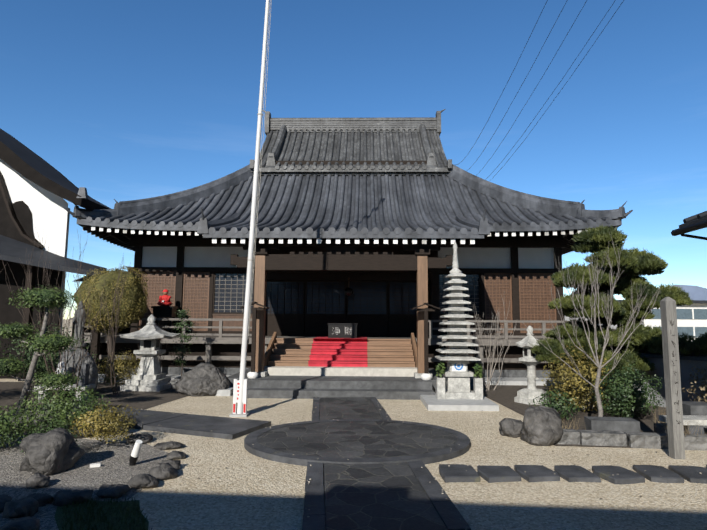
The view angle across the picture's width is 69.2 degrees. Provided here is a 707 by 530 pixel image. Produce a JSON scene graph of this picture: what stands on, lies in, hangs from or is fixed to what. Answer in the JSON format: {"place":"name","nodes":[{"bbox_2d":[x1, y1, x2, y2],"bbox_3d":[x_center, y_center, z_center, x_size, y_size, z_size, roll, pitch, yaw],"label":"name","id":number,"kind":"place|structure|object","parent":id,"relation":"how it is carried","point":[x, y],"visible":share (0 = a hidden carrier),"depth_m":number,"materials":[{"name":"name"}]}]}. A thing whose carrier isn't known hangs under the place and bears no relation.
{"place":"outdoors","nodes":[
{"label":"outdoors","id":0,"kind":"place"},
{"bbox_2d":[0,319,706,529],"bbox_3d":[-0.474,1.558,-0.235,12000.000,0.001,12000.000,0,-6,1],"label":"gravel ground","id":1,"kind":"structure","parent":0,"point":[247,490],"depth_m":4.92,"materials":[{"name":"beige gravel"}]},
{"bbox_2d":[0,128,133,380],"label":"neighbour building","id":2,"kind":"structure","parent":1,"relation":"on","point":[35,189],"depth_m":13.89,"materials":[{"name":"paint"}]},
{"bbox_2d":[229,0,271,416],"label":"flagpole","id":3,"kind":"object","parent":1,"relation":"on","point":[240,386],"visible":1,"depth_m":8.78,"materials":[{"name":"metal"}]},
{"bbox_2d":[0,382,666,529],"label":"garden beds","id":4,"kind":"object","parent":1,"relation":"on","point":[112,469],"visible":0.38,"depth_m":5.81,"materials":[{"name":"grey soil"}]},
{"bbox_2d":[0,284,86,413],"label":"cloud tree","id":5,"kind":"object","parent":4,"relation":"on","point":[52,298],"depth_m":8.26,"materials":[{"name":"green plant"}]},
{"bbox_2d":[34,384,95,400],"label":"plants","id":6,"kind":"object","parent":4,"relation":"on","point":[90,386],"visible":0.38,"depth_m":9.98,"materials":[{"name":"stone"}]},
{"bbox_2d":[55,362,69,384],"bbox_3d":[-5.802,2.149,10.177,0.300,0.459,0.220,0,-6,1],"label":"stone statue","id":7,"kind":"object","parent":6,"relation":"on","point":[63,366],"visible":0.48,"depth_m":10.14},
{"bbox_2d":[78,363,89,385],"bbox_3d":[-5.343,2.169,10.155,0.140,0.420,0.140,0,-6,1],"label":"stone monument","id":8,"kind":"object","parent":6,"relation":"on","point":[84,376],"visible":1,"depth_m":10.10,"materials":[{"name":"grey stone"}]},
{"bbox_2d":[0,318,144,453],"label":"shrubs","id":9,"kind":"object","parent":4,"relation":"on","point":[83,422],"visible":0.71,"depth_m":6.60,"materials":[{"name":"green plant"}]},
{"bbox_2d":[0,229,167,402],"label":"bare shrubs","id":10,"kind":"object","parent":4,"relation":"on","point":[83,319],"visible":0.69,"depth_m":9.86,"materials":[{"name":"brown plant"}]},
{"bbox_2d":[90,463,100,467],"bbox_3d":[-2.773,2.150,5.504,0.100,0.030,0.050,3,-7,-22],"label":"small sign","id":11,"kind":"object","parent":4,"relation":"on","point":[95,465],"visible":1,"depth_m":5.49,"materials":[{"name":"paint"}]},
{"bbox_2d":[62,494,151,529],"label":"grass","id":12,"kind":"structure","parent":4,"relation":"on","point":[104,519],"depth_m":4.09,"materials":[{"name":"green plant"}]},
{"bbox_2d":[73,265,148,382],"bbox_3d":[-6.101,1.475,12.970,1.813,2.974,1.620,0,-6,1],"label":"clipped tree","id":13,"kind":"object","parent":4,"relation":"on","point":[133,306],"depth_m":12.61,"materials":[{"name":"green plant"}]},
{"bbox_2d":[129,440,142,465],"bbox_3d":[-2.362,2.037,5.558,0.170,0.282,0.089,-6,-9,44],"label":"garden spotlight","id":14,"kind":"object","parent":4,"relation":"on","point":[134,456],"visible":1,"depth_m":5.53,"materials":[{"name":"metal"}]},
{"bbox_2d":[9,402,270,439],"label":"path slabs","id":15,"kind":"structure","parent":4,"relation":"on","point":[201,425],"depth_m":7.51,"materials":[{"name":"stone"}]},
{"bbox_2d":[119,314,179,391],"bbox_3d":[-4.696,1.989,11.831,1.007,1.710,1.007,0,-6,1],"label":"stone lantern","id":16,"kind":"object","parent":4,"relation":"on","point":[149,376],"visible":0.98,"depth_m":11.60,"materials":[{"name":"stone"}]},
{"bbox_2d":[170,307,196,375],"bbox_3d":[-4.130,1.971,12.439,0.704,1.886,0.623,0,-6,1],"label":"sapling","id":17,"kind":"object","parent":4,"relation":"on","point":[184,325],"depth_m":12.41,"materials":[{"name":"green plant"}]},
{"bbox_2d":[0,347,648,529],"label":"garden rocks","id":18,"kind":"object","parent":4,"relation":"on","point":[54,451],"visible":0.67,"depth_m":5.43,"materials":[{"name":"grey stone"}]},
{"bbox_2d":[70,301,86,346],"bbox_3d":[-5.785,1.244,10.829,0.340,0.960,0.340,0,-6,1],"label":"kannon statue","id":19,"kind":"object","parent":18,"relation":"on","point":[78,314],"visible":0.73,"depth_m":10.77,"materials":[{"name":"stone"}]},
{"bbox_2d":[466,295,516,390],"bbox_3d":[3.225,1.770,11.961,1.115,2.283,0.685,-2,-7,22],"label":"bare shrub","id":20,"kind":"object","parent":4,"relation":"on","point":[487,387],"visible":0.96,"depth_m":11.87,"materials":[{"name":"brown plant"}]},
{"bbox_2d":[514,326,549,404],"bbox_3d":[3.531,1.963,10.200,0.691,1.507,0.599,0,-6,1],"label":"stone lantern","id":21,"kind":"object","parent":4,"relation":"on","point":[531,362],"visible":0.77,"depth_m":10.09,"materials":[{"name":"granite"}]},
{"bbox_2d":[522,232,661,416],"bbox_3d":[3.543,0.970,7.739,2.042,2.956,0.777,1,-6,-6],"label":"pale bare tree","id":22,"kind":"object","parent":4,"relation":"on","point":[596,387],"visible":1,"depth_m":7.64,"materials":[{"name":"grey plant"}]},
{"bbox_2d":[530,225,695,402],"bbox_3d":[5.066,0.951,10.173,3.208,3.554,1.816,0,-6,1],"label":"pine tree","id":23,"kind":"object","parent":4,"relation":"on","point":[635,264],"depth_m":9.92,"materials":[{"name":"green plant"}]},
{"bbox_2d":[529,342,706,419],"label":"shrubs","id":24,"kind":"object","parent":4,"relation":"on","point":[618,391],"visible":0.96,"depth_m":8.44,"materials":[{"name":"green plant"}]},
{"bbox_2d":[556,401,706,450],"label":"garden edging stones","id":25,"kind":"object","parent":4,"relation":"on","point":[611,431],"visible":0.65,"depth_m":6.63,"materials":[{"name":"stone"}]},
{"bbox_2d":[561,348,706,406],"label":"boundary wall","id":26,"kind":"structure","parent":4,"relation":"on","point":[656,359],"depth_m":9.39,"materials":[{"name":"grey paint"}]},
{"bbox_2d":[606,324,706,355],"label":"pine hedge on wall","id":27,"kind":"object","parent":26,"relation":"on","point":[688,346],"visible":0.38,"depth_m":9.44,"materials":[{"name":"green plant"}]},
{"bbox_2d":[562,408,706,435],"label":"dry grass tufts","id":28,"kind":"object","parent":4,"relation":"on","point":[688,433],"visible":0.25,"depth_m":7.17,"materials":[{"name":"brown plant"}]},
{"bbox_2d":[66,232,618,399],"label":"temple hall","id":29,"kind":"structure","parent":1,"relation":"on","point":[305,292],"depth_m":14.94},
{"bbox_2d":[151,289,177,332],"bbox_3d":[-5.355,1.347,14.531,0.620,1.325,0.400,0,-6,1],"label":"binzuru statue","id":30,"kind":"object","parent":29,"relation":"on","point":[164,308],"visible":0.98,"depth_m":14.38,"materials":[{"name":"red paint"}]},
{"bbox_2d":[240,302,268,377],"bbox_3d":[-2.205,1.650,11.332,0.609,1.665,0.280,0,-6,1],"label":"hanging lantern post","id":31,"kind":"object","parent":29,"relation":"on","point":[252,374],"visible":0.92,"depth_m":11.29,"materials":[{"name":"white paint"}]},
{"bbox_2d":[328,323,357,337],"bbox_3d":[-0.289,1.775,13.894,0.800,0.384,0.460,0,-6,1],"label":"offering box","id":32,"kind":"object","parent":29,"relation":"on","point":[342,330],"visible":1,"depth_m":13.68,"materials":[{"name":"black paint"}]},
{"bbox_2d":[66,109,632,254],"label":"temple roof","id":33,"kind":"structure","parent":29,"relation":"attached to","point":[375,179],"depth_m":15.84,"materials":[{"name":"grey tile"}]},
{"bbox_2d":[412,303,439,379],"bbox_3d":[1.595,1.665,11.250,0.609,1.665,0.280,0,-6,1],"label":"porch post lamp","id":34,"kind":"object","parent":29,"relation":"on","point":[426,375],"visible":1,"depth_m":11.21,"materials":[{"name":"white paint"}]},
{"bbox_2d":[244,397,470,529],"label":"stone walkway","id":35,"kind":"structure","parent":1,"relation":"on","point":[380,479],"depth_m":5.58,"materials":[{"name":"stone"}]},
{"bbox_2d":[141,402,701,529],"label":"loose pebbles","id":36,"kind":"object","parent":1,"relation":"on","point":[421,467],"visible":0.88,"depth_m":5.24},
{"bbox_2d":[420,241,498,410],"bbox_3d":[1.980,1.075,10.029,1.260,3.217,1.500,0,-6,1],"label":"stone pagoda","id":37,"kind":"object","parent":1,"relation":"on","point":[454,392],"visible":1,"depth_m":9.93,"materials":[{"name":"stone"}]},
{"bbox_2d":[435,361,482,377],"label":"flower arrangements","id":38,"kind":"object","parent":37,"relation":"on","point":[478,369],"visible":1,"depth_m":9.89,"materials":[{"name":"green plant"}]},
{"bbox_2d":[439,464,706,483],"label":"stepping stones","id":39,"kind":"object","parent":1,"relation":"on","point":[568,473],"visible":1,"depth_m":5.20,"materials":[{"name":"stone"}]},
{"bbox_2d":[660,297,685,459],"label":"stone pillar","id":40,"kind":"structure","parent":1,"relation":"on","point":[674,411],"depth_m":6.08,"materials":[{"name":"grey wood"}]},
{"bbox_2d":[0,0,706,318],"label":"sky","id":41,"kind":"structure","parent":0,"point":[128,100],"materials":[{"name":"blue"}]},
{"bbox_2d":[457,0,622,179],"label":"power lines","id":42,"kind":"object","parent":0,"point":[537,84],"visible":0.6,"depth_m":15.16,"materials":[{"name":"metal wire"},{"name":"black rubber"}]},
{"bbox_2d":[564,300,706,340],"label":"building","id":43,"kind":"structure","parent":0,"point":[691,319],"depth_m":37.19,"materials":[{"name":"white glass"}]},
{"bbox_2d":[669,285,706,299],"bbox_3d":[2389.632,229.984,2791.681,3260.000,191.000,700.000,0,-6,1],"label":"hill","id":44,"kind":"structure","parent":0,"point":[697,293],"depth_m":2466.32,"materials":[{"name":"blue"}]},
{"bbox_2d":[671,211,706,239],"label":"roof corner","id":45,"kind":"object","parent":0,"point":[695,222],"visible":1,"depth_m":6.75,"materials":[{"name":"tile"}]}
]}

